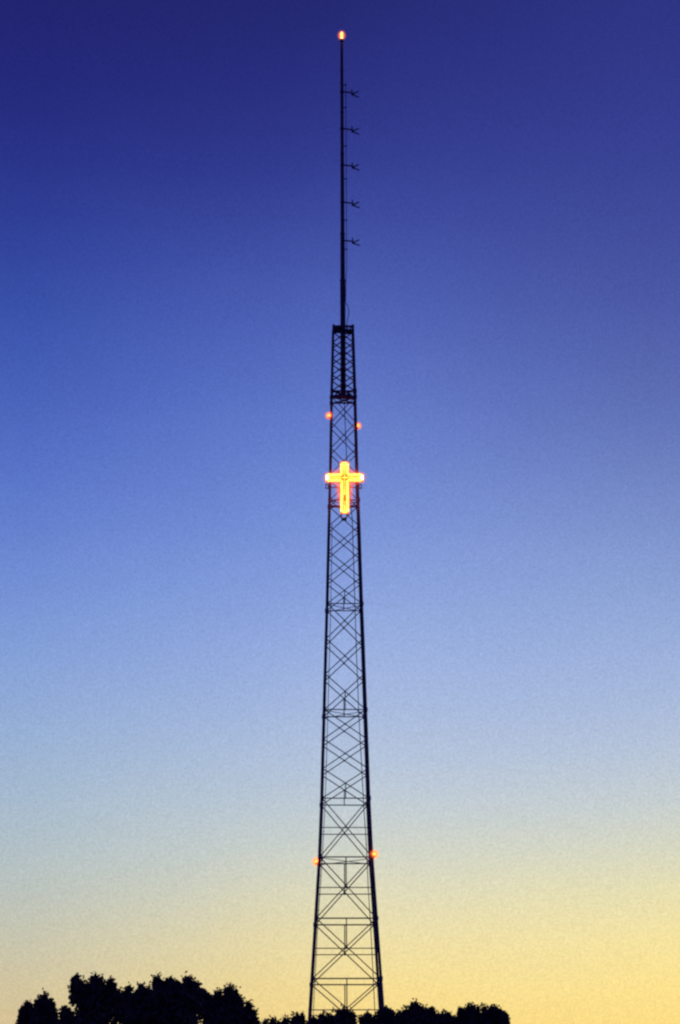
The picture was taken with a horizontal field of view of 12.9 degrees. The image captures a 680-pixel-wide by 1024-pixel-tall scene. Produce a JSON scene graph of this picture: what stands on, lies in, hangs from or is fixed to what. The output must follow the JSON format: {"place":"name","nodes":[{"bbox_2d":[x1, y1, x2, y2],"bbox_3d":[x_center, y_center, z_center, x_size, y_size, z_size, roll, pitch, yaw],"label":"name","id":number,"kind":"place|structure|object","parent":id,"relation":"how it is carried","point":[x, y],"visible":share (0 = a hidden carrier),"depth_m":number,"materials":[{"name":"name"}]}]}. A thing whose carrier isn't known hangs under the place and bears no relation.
{"place":"outdoors","nodes":[
{"label":"outdoors","id":0,"kind":"place"},
{"bbox_2d":[0,0,679,1023],"label":"sky","id":1,"kind":"structure","parent":0,"point":[170,205],"materials":[{"name":"blue"}]},
{"label":"ground","id":2,"kind":"structure","parent":0,"visible":0},
{"bbox_2d":[15,988,58,1023],"bbox_3d":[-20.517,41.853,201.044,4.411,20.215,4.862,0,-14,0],"label":"broadleaf tree","id":3,"kind":"object","parent":2,"relation":"on","point":[41,1009],"visible":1,"depth_m":202.28,"materials":[{"name":"black plant"}]},
{"bbox_2d":[57,971,127,1023],"bbox_3d":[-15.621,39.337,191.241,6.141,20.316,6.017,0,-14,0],"label":"broadleaf tree","id":4,"kind":"object","parent":2,"relation":"on","point":[95,999],"visible":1,"depth_m":192.65,"materials":[{"name":"black plant"}]},
{"bbox_2d":[118,981,157,1023],"bbox_3d":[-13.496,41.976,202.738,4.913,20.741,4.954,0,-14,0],"label":"broadleaf tree","id":5,"kind":"object","parent":2,"relation":"on","point":[138,1006],"visible":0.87,"depth_m":204.12,"materials":[{"name":"black plant"}]},
{"bbox_2d":[143,971,206,1023],"bbox_3d":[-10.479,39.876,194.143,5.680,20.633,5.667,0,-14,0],"label":"broadleaf tree","id":6,"kind":"object","parent":2,"relation":"on","point":[173,1001],"visible":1,"depth_m":195.25,"materials":[{"name":"black plant"}]},
{"bbox_2d":[200,982,260,1023],"bbox_3d":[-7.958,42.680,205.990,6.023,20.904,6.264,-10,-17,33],"label":"broadleaf tree","id":7,"kind":"object","parent":2,"relation":"on","point":[227,1007],"visible":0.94,"depth_m":207.23,"materials":[{"name":"black plant"}]},
{"bbox_2d":[259,1010,306,1023],"bbox_3d":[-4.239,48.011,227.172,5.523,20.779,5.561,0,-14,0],"label":"bushy tree","id":8,"kind":"object","parent":2,"relation":"on","point":[296,1018],"visible":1,"depth_m":229.41,"materials":[{"name":"black plant"}]},
{"bbox_2d":[306,1004,358,1023],"bbox_3d":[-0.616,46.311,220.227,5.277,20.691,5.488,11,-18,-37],"label":"bushy tree","id":9,"kind":"object","parent":2,"relation":"on","point":[342,1015],"visible":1,"depth_m":222.43,"materials":[{"name":"black plant"}]},
{"bbox_2d":[308,324,383,1023],"bbox_3d":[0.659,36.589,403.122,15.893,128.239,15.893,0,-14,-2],"label":"lattice tower","id":10,"kind":"structure","parent":2,"relation":"on","point":[346,396],"depth_m":404.50,"materials":[{"name":"metal"}]},
{"bbox_2d":[313,525,332,1015],"bbox_3d":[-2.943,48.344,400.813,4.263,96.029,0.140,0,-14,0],"label":"climbing cable","id":11,"kind":"object","parent":10,"relation":"attached to","point":[325,780],"visible":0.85,"depth_m":403.76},
{"bbox_2d":[340,43,346,394],"bbox_3d":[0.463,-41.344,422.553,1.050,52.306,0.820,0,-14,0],"label":"antenna mast","id":12,"kind":"object","parent":10,"relation":"on","point":[342,307],"visible":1,"depth_m":421.33,"materials":[{"name":"metal"}]},
{"bbox_2d":[345,153,348,324],"bbox_3d":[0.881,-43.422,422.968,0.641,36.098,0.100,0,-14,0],"label":"feed line","id":13,"kind":"object","parent":12,"relation":"attached to","point":[346,233],"visible":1,"depth_m":421.90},
{"bbox_2d":[340,126,358,134],"bbox_3d":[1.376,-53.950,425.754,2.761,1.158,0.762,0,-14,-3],"label":"broadcast antenna","id":14,"kind":"object","parent":12,"relation":"attached to","point":[352,130],"visible":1,"depth_m":425.69,"materials":[{"name":"metal"}]},
{"bbox_2d":[340,89,358,97],"bbox_3d":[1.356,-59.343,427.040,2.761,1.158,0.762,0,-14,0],"label":"broadcast antenna","id":15,"kind":"object","parent":12,"relation":"attached to","point":[351,92],"visible":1,"depth_m":426.98,"materials":[{"name":"metal"}]},
{"bbox_2d":[340,200,359,207],"bbox_3d":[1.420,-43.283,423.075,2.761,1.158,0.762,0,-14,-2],"label":"broadcast antenna","id":16,"kind":"object","parent":12,"relation":"attached to","point":[354,205],"visible":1,"depth_m":423.01,"materials":[{"name":"metal"}]},
{"bbox_2d":[340,162,359,170],"bbox_3d":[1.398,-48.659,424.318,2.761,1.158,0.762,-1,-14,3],"label":"broadcast antenna","id":17,"kind":"object","parent":12,"relation":"attached to","point":[352,166],"visible":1,"depth_m":424.23,"materials":[{"name":"metal"}]},
{"bbox_2d":[345,238,359,245],"bbox_3d":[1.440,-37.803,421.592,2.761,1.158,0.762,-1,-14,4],"label":"broadcast antenna","id":18,"kind":"object","parent":12,"relation":"attached to","point":[352,241],"visible":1,"depth_m":421.51,"materials":[{"name":"metal"}]},
{"bbox_2d":[326,462,363,520],"bbox_3d":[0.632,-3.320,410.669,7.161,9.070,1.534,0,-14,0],"label":"lit cross","id":19,"kind":"object","parent":10,"relation":"attached to","point":[344,477],"visible":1,"depth_m":410.66,"materials":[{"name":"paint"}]},
{"bbox_2d":[344,401,374,1011],"bbox_3d":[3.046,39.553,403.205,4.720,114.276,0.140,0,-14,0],"label":"power cable","id":20,"kind":"object","parent":10,"relation":"attached to","point":[359,722],"visible":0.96,"depth_m":405.74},
{"bbox_2d":[358,1005,397,1023],"bbox_3d":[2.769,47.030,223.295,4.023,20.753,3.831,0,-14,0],"label":"bushy tree","id":21,"kind":"object","parent":2,"relation":"on","point":[385,1015],"visible":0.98,"depth_m":225.12,"materials":[{"name":"black plant"}]},
{"bbox_2d":[392,998,438,1023],"bbox_3d":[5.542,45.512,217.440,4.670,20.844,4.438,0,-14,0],"label":"bushy tree","id":22,"kind":"object","parent":2,"relation":"on","point":[415,1012],"visible":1,"depth_m":219.28,"materials":[{"name":"black plant"}]},
{"bbox_2d":[436,1009,452,1023],"bbox_3d":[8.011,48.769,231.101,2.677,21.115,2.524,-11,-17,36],"label":"bushy tree","id":23,"kind":"object","parent":2,"relation":"on","point":[444,1016],"visible":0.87,"depth_m":233.07,"materials":[{"name":"black plant"}]},
{"bbox_2d":[450,1001,510,1023],"bbox_3d":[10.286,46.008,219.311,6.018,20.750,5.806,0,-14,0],"label":"bushy tree","id":24,"kind":"object","parent":2,"relation":"on","point":[471,1013],"visible":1,"depth_m":221.43,"materials":[{"name":"black plant"}]}
]}

